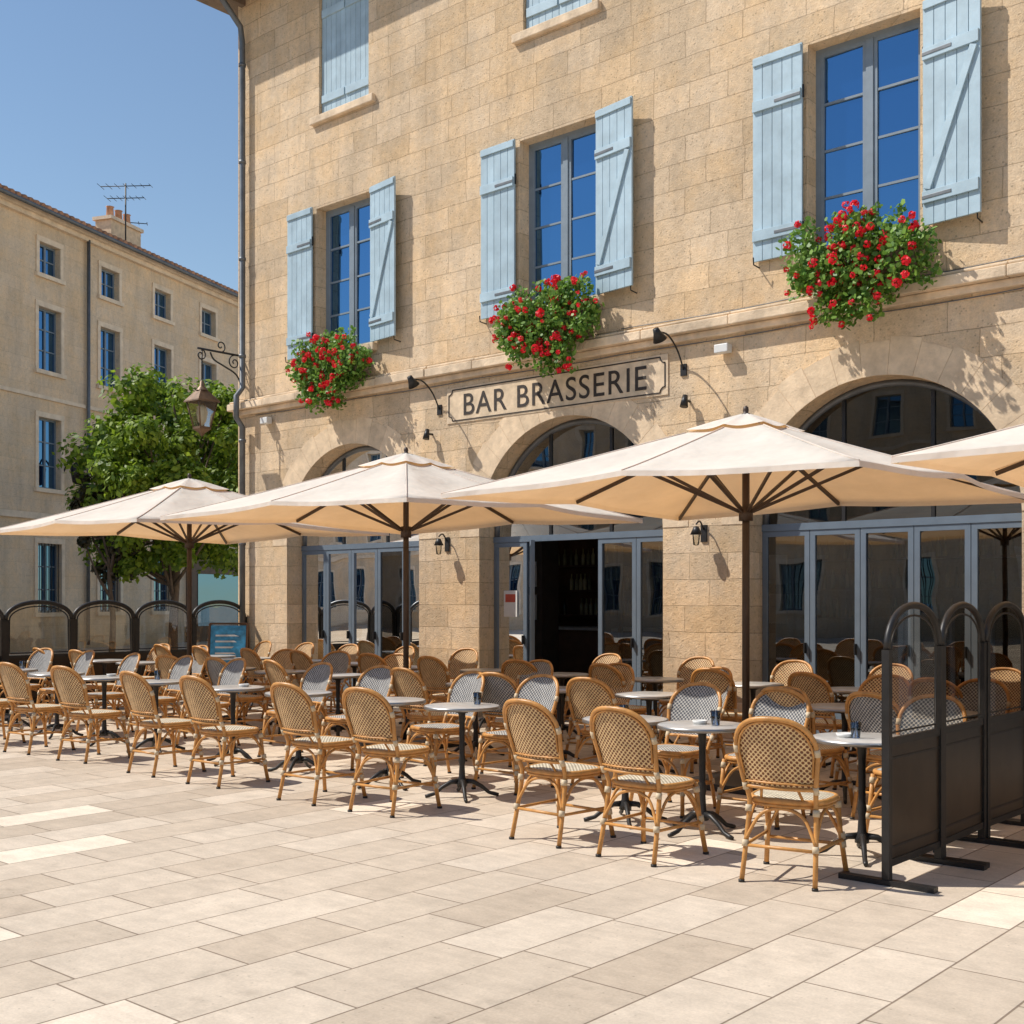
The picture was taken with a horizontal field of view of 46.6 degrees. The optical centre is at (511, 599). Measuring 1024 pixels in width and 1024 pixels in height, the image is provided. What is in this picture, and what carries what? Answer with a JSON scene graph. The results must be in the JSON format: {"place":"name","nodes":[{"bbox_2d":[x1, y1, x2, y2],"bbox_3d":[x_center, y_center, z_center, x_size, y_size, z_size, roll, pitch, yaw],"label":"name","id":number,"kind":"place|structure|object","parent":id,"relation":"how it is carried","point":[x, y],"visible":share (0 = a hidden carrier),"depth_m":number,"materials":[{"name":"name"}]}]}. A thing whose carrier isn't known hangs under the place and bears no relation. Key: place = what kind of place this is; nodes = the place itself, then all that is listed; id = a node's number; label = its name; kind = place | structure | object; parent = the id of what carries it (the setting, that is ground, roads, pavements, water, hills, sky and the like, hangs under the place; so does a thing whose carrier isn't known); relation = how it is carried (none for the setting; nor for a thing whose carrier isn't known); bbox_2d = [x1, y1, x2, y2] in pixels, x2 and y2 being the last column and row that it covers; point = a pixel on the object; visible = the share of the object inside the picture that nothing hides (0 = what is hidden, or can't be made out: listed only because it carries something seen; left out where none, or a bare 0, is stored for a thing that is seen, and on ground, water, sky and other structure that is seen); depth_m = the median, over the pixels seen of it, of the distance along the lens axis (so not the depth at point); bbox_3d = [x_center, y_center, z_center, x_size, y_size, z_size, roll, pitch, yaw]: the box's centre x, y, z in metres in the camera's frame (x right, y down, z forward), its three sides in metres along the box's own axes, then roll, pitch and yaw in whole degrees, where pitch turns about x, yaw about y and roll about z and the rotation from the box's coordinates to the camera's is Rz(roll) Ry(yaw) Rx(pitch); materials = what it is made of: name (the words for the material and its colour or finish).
{"place":"outdoors","nodes":[
{"label":"outdoors","id":0,"kind":"place"},
{"bbox_2d":[0,0,237,290],"label":"sky","id":1,"kind":"structure","parent":0,"point":[93,93],"materials":[{"name":"blue"}]},
{"bbox_2d":[0,641,1023,1023],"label":"ground","id":2,"kind":"structure","parent":0,"point":[140,895],"depth_m":6.20,"materials":[{"name":"stone"}]},
{"bbox_2d":[0,648,53,722],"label":"bistro chair","id":3,"kind":"object","parent":2,"relation":"on","point":[39,661],"visible":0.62,"depth_m":16.07,"materials":[{"name":"wicker"}]},
{"bbox_2d":[0,662,75,754],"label":"bistro chair","id":4,"kind":"object","parent":2,"relation":"on","point":[14,681],"visible":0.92,"depth_m":12.37,"materials":[{"name":"wicker"}]},
{"bbox_2d":[4,600,74,714],"bbox_3d":[-6.761,0.799,16.994,0.560,1.602,1.048,0,0,42],"label":"glass windscreen","id":5,"kind":"object","parent":2,"relation":"on","point":[61,659],"visible":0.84,"depth_m":16.99,"materials":[{"name":"metal"}]},
{"bbox_2d":[36,650,94,728],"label":"bistro chair","id":6,"kind":"object","parent":2,"relation":"on","point":[83,663],"visible":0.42,"depth_m":15.28,"materials":[{"name":"wicker"}]},
{"bbox_2d":[50,665,130,763],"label":"bistro chair","id":7,"kind":"object","parent":2,"relation":"on","point":[69,686],"visible":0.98,"depth_m":11.73,"materials":[{"name":"wicker"}]},
{"bbox_2d":[68,649,127,718],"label":"bistro chair","id":8,"kind":"object","parent":2,"relation":"on","point":[73,654],"visible":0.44,"depth_m":15.68,"materials":[{"name":"wicker"}]},
{"bbox_2d":[73,600,134,700],"bbox_3d":[-6.101,0.799,17.772,0.560,1.602,1.048,0,0,41],"label":"glass windscreen","id":9,"kind":"object","parent":2,"relation":"on","point":[111,668],"visible":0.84,"depth_m":17.82,"materials":[{"name":"metal"}]},
{"bbox_2d":[79,675,129,746],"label":"bistro table","id":10,"kind":"object","parent":2,"relation":"on","point":[104,680],"visible":0.58,"depth_m":13.20,"materials":[{"name":"metal"}]},
{"bbox_2d":[69,464,144,651],"bbox_3d":[-9.902,-0.937,29.593,2.127,5.083,1.916,0,0,41],"label":"plum tree","id":11,"kind":"object","parent":2,"relation":"on","point":[109,577],"visible":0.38,"depth_m":29.43,"materials":[{"name":"green plant"}]},
{"bbox_2d":[76,653,140,731],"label":"bistro chair","id":12,"kind":"object","parent":2,"relation":"on","point":[130,662],"visible":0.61,"depth_m":14.42,"materials":[{"name":"wicker"}]},
{"bbox_2d":[0,183,237,651],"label":"stone townhouse","id":13,"kind":"structure","parent":2,"relation":"on","point":[84,306],"depth_m":39.14,"materials":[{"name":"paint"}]},
{"bbox_2d":[38,246,209,610],"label":"window panes","id":14,"kind":"structure","parent":13,"relation":"in","point":[49,254],"depth_m":38.41,"materials":[{"name":"blue glass"}]},
{"bbox_2d":[38,244,211,612],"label":"window frames","id":15,"kind":"structure","parent":13,"relation":"in","point":[44,351],"depth_m":38.54,"materials":[{"name":"paint"}]},
{"bbox_2d":[52,361,237,649],"bbox_3d":[-8.640,-2.141,30.018,5.324,7.486,5.406,0,0,-11],"label":"plane tree","id":16,"kind":"object","parent":2,"relation":"on","point":[130,445],"visible":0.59,"depth_m":28.83,"materials":[{"name":"green plant"}]},
{"bbox_2d":[126,679,184,752],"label":"bistro table","id":17,"kind":"object","parent":2,"relation":"on","point":[155,684],"visible":0.58,"depth_m":12.52,"materials":[{"name":"stone"}]},
{"bbox_2d":[127,655,192,739],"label":"bistro chair","id":18,"kind":"object","parent":2,"relation":"on","point":[181,666],"visible":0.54,"depth_m":13.89,"materials":[{"name":"wicker"}]},
{"bbox_2d":[119,671,205,777],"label":"bistro chair","id":19,"kind":"object","parent":2,"relation":"on","point":[138,692],"visible":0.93,"depth_m":10.84,"materials":[{"name":"wicker"}]},
{"bbox_2d":[135,600,192,695],"bbox_3d":[-5.434,0.799,18.544,0.560,1.602,1.048,0,0,40],"label":"glass windscreen","id":20,"kind":"object","parent":2,"relation":"on","point":[178,653],"visible":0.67,"depth_m":18.31,"materials":[{"name":"metal"}]},
{"bbox_2d":[155,654,188,733],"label":"bistro chair","id":21,"kind":"object","parent":2,"relation":"on","point":[164,663],"visible":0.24,"depth_m":14.28,"materials":[{"name":"wicker"}]},
{"bbox_2d":[0,473,388,719],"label":"patio umbrella","id":22,"kind":"object","parent":2,"relation":"on","point":[138,515],"visible":0.74,"depth_m":15.57,"materials":[{"name":"fabric"}]},
{"bbox_2d":[176,658,245,745],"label":"bistro chair","id":23,"kind":"object","parent":2,"relation":"on","point":[232,672],"visible":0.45,"depth_m":13.24,"materials":[{"name":"wicker"}]},
{"bbox_2d":[192,600,246,677],"bbox_3d":[-4.759,0.799,19.308,0.560,1.602,1.048,0,0,42],"label":"glass windscreen","id":24,"kind":"object","parent":2,"relation":"on","point":[194,625],"visible":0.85,"depth_m":19.06,"materials":[{"name":"metal"}]},
{"bbox_2d":[179,675,269,788],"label":"bistro chair","id":25,"kind":"object","parent":2,"relation":"on","point":[200,698],"visible":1,"depth_m":10.20,"materials":[{"name":"wicker"}]},
{"bbox_2d":[207,623,249,693],"bbox_3d":[-4.549,0.984,19.100,0.630,1.237,0.470,0,0,-1],"label":"menu board","id":26,"kind":"object","parent":2,"relation":"on","point":[228,638],"visible":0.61,"depth_m":19.03,"materials":[{"name":"blue wood"}]},
{"bbox_2d":[207,685,264,766],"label":"bistro table","id":27,"kind":"object","parent":2,"relation":"on","point":[232,690],"visible":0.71,"depth_m":11.62,"materials":[{"name":"metal"}]},
{"bbox_2d":[205,656,270,734],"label":"bistro chair","id":28,"kind":"object","parent":2,"relation":"on","point":[214,666],"visible":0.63,"depth_m":13.75,"materials":[{"name":"wicker"}]},
{"bbox_2d":[240,648,271,717],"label":"bistro chair","id":29,"kind":"object","parent":2,"relation":"on","point":[251,657],"visible":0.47,"depth_m":16.13,"materials":[{"name":"wicker"}]},
{"bbox_2d":[237,649,294,723],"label":"bistro chair","id":30,"kind":"object","parent":2,"relation":"on","point":[281,657],"visible":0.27,"depth_m":15.71,"materials":[{"name":"wicker"}]},
{"bbox_2d":[257,662,332,756],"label":"bistro chair","id":31,"kind":"object","parent":2,"relation":"on","point":[318,676],"visible":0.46,"depth_m":12.31,"materials":[{"name":"wicker"}]},
{"bbox_2d":[263,659,330,746],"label":"bistro chair","id":32,"kind":"object","parent":2,"relation":"on","point":[275,671],"visible":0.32,"depth_m":13.02,"materials":[{"name":"wicker"}]},
{"bbox_2d":[264,690,331,776],"bbox_3d":[-1.978,1.227,11.007,0.622,0.744,0.622,0,0,-33],"label":"bistro table","id":33,"kind":"object","parent":2,"relation":"on","point":[298,758],"visible":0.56,"depth_m":10.98,"materials":[{"name":"metal"}]},
{"bbox_2d":[289,650,343,718],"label":"bistro chair","id":34,"kind":"object","parent":2,"relation":"on","point":[300,660],"visible":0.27,"depth_m":15.44,"materials":[{"name":"wicker"}]},
{"bbox_2d":[270,682,367,805],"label":"bistro chair","id":35,"kind":"object","parent":2,"relation":"on","point":[293,705],"visible":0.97,"depth_m":9.35,"materials":[{"name":"wicker"}]},
{"bbox_2d":[316,651,350,726],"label":"bistro chair","id":36,"kind":"object","parent":2,"relation":"on","point":[339,661],"visible":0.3,"depth_m":15.11,"materials":[{"name":"wicker"}]},
{"bbox_2d":[327,673,360,735],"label":"bistro table","id":37,"kind":"object","parent":2,"relation":"on","point":[337,678],"visible":0.53,"depth_m":13.62,"materials":[{"name":"metal"}]},
{"bbox_2d":[316,665,393,770],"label":"bistro chair","id":38,"kind":"object","parent":2,"relation":"on","point":[378,679],"visible":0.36,"depth_m":11.69,"materials":[{"name":"wicker"}]},
{"bbox_2d":[358,653,416,723],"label":"bistro chair","id":39,"kind":"object","parent":2,"relation":"on","point":[366,661],"visible":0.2,"depth_m":14.61,"materials":[{"name":"wicker"}]},
{"bbox_2d":[357,697,425,790],"bbox_3d":[-1.050,1.227,10.202,0.622,0.744,0.622,0,0,13],"label":"bistro table","id":40,"kind":"object","parent":2,"relation":"on","point":[397,701],"visible":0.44,"depth_m":10.14,"materials":[{"name":"metal"}]},
{"bbox_2d":[342,687,441,817],"bbox_3d":[-0.943,1.121,9.007,0.523,0.966,0.692,0,0,35],"label":"bistro chair","id":41,"kind":"object","parent":2,"relation":"on","point":[369,715],"visible":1,"depth_m":8.85,"materials":[{"name":"wicker"}]},
{"bbox_2d":[160,447,642,748],"bbox_3d":[-1.156,-0.035,12.954,3.708,3.270,3.708,0,0,40],"label":"patio umbrella","id":42,"kind":"object","parent":2,"relation":"on","point":[399,494],"visible":0.9,"depth_m":12.90,"materials":[{"name":"fabric"}]},
{"bbox_2d":[390,667,466,765],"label":"bistro chair","id":43,"kind":"object","parent":2,"relation":"on","point":[407,682],"visible":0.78,"depth_m":11.55,"materials":[{"name":"wicker"}]},
{"bbox_2d":[400,670,484,783],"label":"bistro chair","id":44,"kind":"object","parent":2,"relation":"on","point":[464,686],"visible":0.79,"depth_m":10.71,"materials":[{"name":"wicker"}]},
{"bbox_2d":[417,656,480,737],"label":"bistro chair","id":45,"kind":"object","parent":2,"relation":"on","point":[434,673],"visible":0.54,"depth_m":13.87,"materials":[{"name":"wicker"}]},
{"bbox_2d":[428,648,478,721],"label":"bistro chair","id":46,"kind":"object","parent":2,"relation":"on","point":[462,658],"visible":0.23,"depth_m":16.05,"materials":[{"name":"wicker"}]},
{"bbox_2d":[424,702,499,802],"bbox_3d":[-0.406,1.227,9.643,0.622,0.744,0.622,0,0,36],"label":"bistro table","id":47,"kind":"object","parent":2,"relation":"on","point":[461,709],"visible":0.98,"depth_m":9.62,"materials":[{"name":"metal"}]},
{"bbox_2d":[477,672,519,773],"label":"bistro chair","id":48,"kind":"object","parent":2,"relation":"on","point":[500,689],"visible":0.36,"depth_m":10.79,"materials":[{"name":"wicker"}]},
{"bbox_2d":[471,674,558,795],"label":"bistro chair","id":49,"kind":"object","parent":2,"relation":"on","point":[542,689],"visible":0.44,"depth_m":10.22,"materials":[{"name":"wicker"}]},
{"bbox_2d":[489,659,553,730],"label":"bistro chair","id":50,"kind":"object","parent":2,"relation":"on","point":[542,666],"visible":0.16,"depth_m":12.94,"materials":[{"name":"wicker"}]},
{"bbox_2d":[501,659,563,741],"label":"bistro chair","id":51,"kind":"object","parent":2,"relation":"on","point":[512,668],"visible":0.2,"depth_m":13.03,"materials":[{"name":"wicker"}]},
{"bbox_2d":[503,698,615,848],"bbox_3d":[0.281,1.121,7.938,0.523,0.966,0.693,0,0,44],"label":"bistro chair","id":52,"kind":"object","parent":2,"relation":"on","point":[533,731],"visible":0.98,"depth_m":7.79,"materials":[{"name":"wicker"}]},
{"bbox_2d":[553,672,588,738],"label":"bistro table","id":53,"kind":"object","parent":2,"relation":"on","point":[561,676],"visible":0.46,"depth_m":13.77,"materials":[{"name":"metal"}]},
{"bbox_2d":[566,677,616,789],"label":"bistro chair","id":54,"kind":"object","parent":2,"relation":"on","point":[586,696],"visible":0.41,"depth_m":10.11,"materials":[{"name":"wicker"}]},
{"bbox_2d":[564,663,634,758],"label":"bistro chair","id":55,"kind":"object","parent":2,"relation":"on","point":[626,671],"visible":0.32,"depth_m":12.11,"materials":[{"name":"wicker"}]},
{"bbox_2d":[589,663,657,751],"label":"bistro chair","id":56,"kind":"object","parent":2,"relation":"on","point":[611,677],"visible":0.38,"depth_m":12.23,"materials":[{"name":"wicker"}]},
{"bbox_2d":[582,715,668,825],"bbox_3d":[0.818,1.227,8.582,0.622,0.744,0.622,0,0,44],"label":"bistro table","id":57,"kind":"object","parent":2,"relation":"on","point":[625,803],"visible":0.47,"depth_m":8.56,"materials":[{"name":"metal"}]},
{"bbox_2d":[238,0,1023,716],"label":"walls","id":58,"kind":"structure","parent":2,"relation":"on","point":[456,86],"depth_m":15.36,"materials":[{"name":"stone"}]},
{"bbox_2d":[184,342,238,435],"bbox_3d":[-4.816,-3.438,19.419,0.420,1.595,1.012,0,0,41],"label":"wall lantern","id":59,"kind":"object","parent":58,"relation":"attached to","point":[201,395],"depth_m":19.18,"materials":[{"name":"metal"}]},
{"bbox_2d":[447,354,667,423],"bbox_3d":[0.479,-2.710,15.450,3.680,0.490,0.024,0,0,41],"label":"bar brasserie sign","id":60,"kind":"object","parent":58,"relation":"attached to","point":[638,378],"visible":1,"depth_m":15.30,"materials":[{"name":"stone"}]},
{"bbox_2d":[535,539,597,718],"bbox_3d":[7.569,-0.550,14.224,25.520,4.300,6.590,0,0,41],"label":"interior","id":61,"kind":"object","parent":58,"relation":"attached to","point":[566,605],"visible":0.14,"depth_m":19.76,"materials":[{"name":"brown wood"}]},
{"bbox_2d":[220,0,1023,622],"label":"drainpipe and cables","id":62,"kind":"object","parent":58,"relation":"attached to","point":[242,288],"visible":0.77,"depth_m":19.57,"materials":[{"name":"metal"}]},
{"bbox_2d":[326,17,919,343],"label":"window frames","id":63,"kind":"structure","parent":58,"relation":"attached to","point":[869,93],"depth_m":13.19,"materials":[{"name":"blue wood"}]},
{"bbox_2d":[331,29,917,343],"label":"window panes","id":64,"kind":"object","parent":63,"relation":"in","point":[898,105],"visible":0.72,"depth_m":13.10,"materials":[{"name":"blue glass"}]},
{"bbox_2d":[227,0,1023,738],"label":"cornice and sills","id":65,"kind":"structure","parent":58,"relation":"attached to","point":[979,278],"depth_m":14.42,"materials":[{"name":"stone"}]},
{"bbox_2d":[284,325,374,414],"bbox_3d":[-2.746,-3.447,17.763,1.773,1.298,0.684,0,0,41],"label":"geranium window box","id":66,"kind":"object","parent":65,"relation":"attached to","point":[331,365],"visible":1,"depth_m":17.64,"materials":[{"name":"green plant"}]},
{"bbox_2d":[488,270,604,377],"bbox_3d":[0.371,-3.443,15.026,1.827,1.269,0.734,0,0,41],"label":"geranium window box","id":67,"kind":"object","parent":65,"relation":"attached to","point":[543,331],"visible":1,"depth_m":14.85,"materials":[{"name":"green plant"}]},
{"bbox_2d":[775,199,942,330],"bbox_3d":[3.569,-3.480,12.291,1.761,1.345,0.674,0,0,41],"label":"geranium window box","id":68,"kind":"object","parent":65,"relation":"attached to","point":[841,263],"visible":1,"depth_m":12.19,"materials":[{"name":"green plant"}]},
{"bbox_2d":[285,0,982,363],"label":"shutters","id":69,"kind":"object","parent":58,"relation":"attached to","point":[951,108],"visible":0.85,"depth_m":14.51,"materials":[{"name":"blue paint"}]},
{"bbox_2d":[273,336,1023,545],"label":"arch voussoirs","id":70,"kind":"object","parent":58,"relation":"attached to","point":[799,390],"visible":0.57,"depth_m":13.12,"materials":[{"name":"stone"}]},
{"bbox_2d":[301,379,1021,733],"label":"folding door frames","id":71,"kind":"structure","parent":58,"relation":"attached to","point":[969,525],"depth_m":13.42,"materials":[{"name":"metal"}]},
{"bbox_2d":[305,386,1021,713],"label":"door glass panes","id":72,"kind":"object","parent":71,"relation":"attached to","point":[892,420],"visible":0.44,"depth_m":13.28,"materials":[{"name":"glass"}]},
{"bbox_2d":[615,691,674,774],"bbox_3d":[1.250,1.227,10.829,0.622,0.744,0.622,0,0,20],"label":"bistro table","id":73,"kind":"object","parent":2,"relation":"on","point":[648,697],"visible":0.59,"depth_m":10.75,"materials":[{"name":"stone"}]},
{"bbox_2d":[589,706,708,866],"bbox_3d":[0.822,1.121,7.406,0.523,0.966,0.692,0,0,43],"label":"bistro chair","id":74,"kind":"object","parent":2,"relation":"on","point":[624,740],"visible":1,"depth_m":7.26,"materials":[{"name":"wicker"}]},
{"bbox_2d":[635,677,683,743],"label":"bistro table","id":75,"kind":"object","parent":2,"relation":"on","point":[655,681],"visible":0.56,"depth_m":12.90,"materials":[{"name":"metal"}]},
{"bbox_2d":[629,682,721,818],"bbox_3d":[1.283,1.125,9.117,0.518,0.956,0.686,0,0,41],"label":"bistro chair","id":76,"kind":"object","parent":2,"relation":"on","point":[695,700],"visible":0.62,"depth_m":9.26,"materials":[{"name":"wicker"}]},
{"bbox_2d":[657,656,714,744],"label":"bistro chair","id":77,"kind":"object","parent":2,"relation":"on","point":[687,667],"visible":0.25,"depth_m":13.69,"materials":[{"name":"wicker"}]},
{"bbox_2d":[657,667,732,773],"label":"bistro chair","id":78,"kind":"object","parent":2,"relation":"on","point":[725,695],"visible":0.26,"depth_m":11.28,"materials":[{"name":"wicker"}]},
{"bbox_2d":[657,720,739,839],"bbox_3d":[1.307,1.227,8.158,0.622,0.744,0.622,0,0,12],"label":"bistro table","id":79,"kind":"object","parent":2,"relation":"on","point":[702,731],"visible":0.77,"depth_m":8.13,"materials":[{"name":"metal"}]},
{"bbox_2d":[691,668,741,767],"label":"bistro chair","id":80,"kind":"object","parent":2,"relation":"on","point":[719,679],"visible":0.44,"depth_m":11.40,"materials":[{"name":"wicker"}]},
{"bbox_2d":[440,406,1023,794],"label":"patio umbrella","id":81,"kind":"object","parent":2,"relation":"on","point":[745,466],"visible":0.98,"depth_m":10.18,"materials":[{"name":"fabric"}]},
{"bbox_2d":[715,686,810,829],"bbox_3d":[1.860,1.125,8.686,0.518,0.956,0.686,0,0,38],"label":"bistro chair","id":82,"kind":"object","parent":2,"relation":"on","point":[762,704],"visible":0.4,"depth_m":8.79,"materials":[{"name":"wicker"}]},
{"bbox_2d":[733,716,849,891],"bbox_3d":[1.581,1.121,6.798,0.523,0.966,0.693,0,0,31],"label":"bistro chair","id":83,"kind":"object","parent":2,"relation":"on","point":[778,759],"visible":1,"depth_m":6.63,"materials":[{"name":"wicker"}]},
{"bbox_2d":[770,660,813,685],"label":"bistro chair","id":84,"kind":"object","parent":2,"relation":"on","point":[782,671],"visible":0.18,"depth_m":12.91,"materials":[{"name":"wicker"}]},
{"bbox_2d":[760,686,853,815],"bbox_3d":[2.227,1.125,9.103,0.686,0.956,0.518,0,0,-42],"label":"bistro chair","id":85,"kind":"object","parent":2,"relation":"on","point":[784,697],"visible":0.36,"depth_m":8.94,"materials":[{"name":"wicker"}]},
{"bbox_2d":[787,671,868,777],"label":"bistro chair","id":86,"kind":"object","parent":2,"relation":"on","point":[815,688],"visible":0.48,"depth_m":10.75,"materials":[{"name":"wicker"}]},
{"bbox_2d":[811,703,881,803],"bbox_3d":[2.685,1.227,9.584,0.622,0.744,0.622,0,0,-30],"label":"bistro table","id":87,"kind":"object","parent":2,"relation":"on","point":[832,707],"visible":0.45,"depth_m":9.55,"materials":[{"name":"metal"}]},
{"bbox_2d":[813,732,899,866],"bbox_3d":[2.180,1.227,7.401,0.622,0.744,0.622,0,0,-33],"label":"bistro table","id":88,"kind":"object","parent":2,"relation":"on","point":[861,836],"visible":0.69,"depth_m":7.38,"materials":[{"name":"metal"}]},
{"bbox_2d":[832,674,912,789],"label":"bistro chair","id":89,"kind":"object","parent":2,"relation":"on","point":[900,685],"visible":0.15,"depth_m":10.30,"materials":[{"name":"wicker"}]},
{"bbox_2d":[845,691,900,819],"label":"bistro chair","id":90,"kind":"object","parent":2,"relation":"on","point":[864,708],"visible":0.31,"depth_m":8.51,"materials":[{"name":"wicker"}]},
{"bbox_2d":[848,663,913,750],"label":"bistro chair","id":91,"kind":"object","parent":2,"relation":"on","point":[904,671],"visible":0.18,"depth_m":12.13,"materials":[{"name":"wicker"}]},
{"bbox_2d":[838,602,987,893],"bbox_3d":[2.352,0.805,6.948,0.560,1.591,0.800,0,0,42],"label":"glass windscreen","id":92,"kind":"object","parent":2,"relation":"on","point":[912,796],"visible":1,"depth_m":6.89,"materials":[{"name":"metal"}]},
{"bbox_2d":[866,694,966,852],"bbox_3d":[2.717,1.125,7.934,0.518,0.956,0.686,0,0,41],"label":"bistro chair","id":93,"kind":"object","parent":2,"relation":"on","point":[916,711],"visible":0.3,"depth_m":8.17,"materials":[{"name":"wicker"}]},
{"bbox_2d":[907,677,962,698],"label":"bistro chair","id":94,"kind":"object","parent":2,"relation":"on","point":[920,686],"visible":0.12,"depth_m":10.00,"materials":[{"name":"wicker"}]},
{"bbox_2d":[891,424,1023,486],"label":"patio umbrella","id":95,"kind":"object","parent":2,"relation":"on","point":[998,454],"visible":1,"depth_m":7.47,"materials":[{"name":"fabric"}]},
{"bbox_2d":[923,601,1023,867],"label":"glass windscreen","id":96,"kind":"object","parent":2,"relation":"on","point":[965,778],"visible":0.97,"depth_m":7.60,"materials":[{"name":"metal"}]},
{"bbox_2d":[952,678,1010,720],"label":"bistro chair","id":97,"kind":"object","parent":2,"relation":"on","point":[1000,697],"visible":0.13,"depth_m":9.78,"materials":[{"name":"wicker"}]},
{"bbox_2d":[967,601,1023,842],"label":"glass windscreen","id":98,"kind":"object","parent":2,"relation":"on","point":[1005,767],"visible":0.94,"depth_m":8.10,"materials":[{"name":"metal"}]},
{"bbox_2d":[991,667,1020,712],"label":"bistro chair","id":99,"kind":"object","parent":2,"relation":"on","point":[1009,678],"visible":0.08,"depth_m":11.36,"materials":[{"name":"wicker"}]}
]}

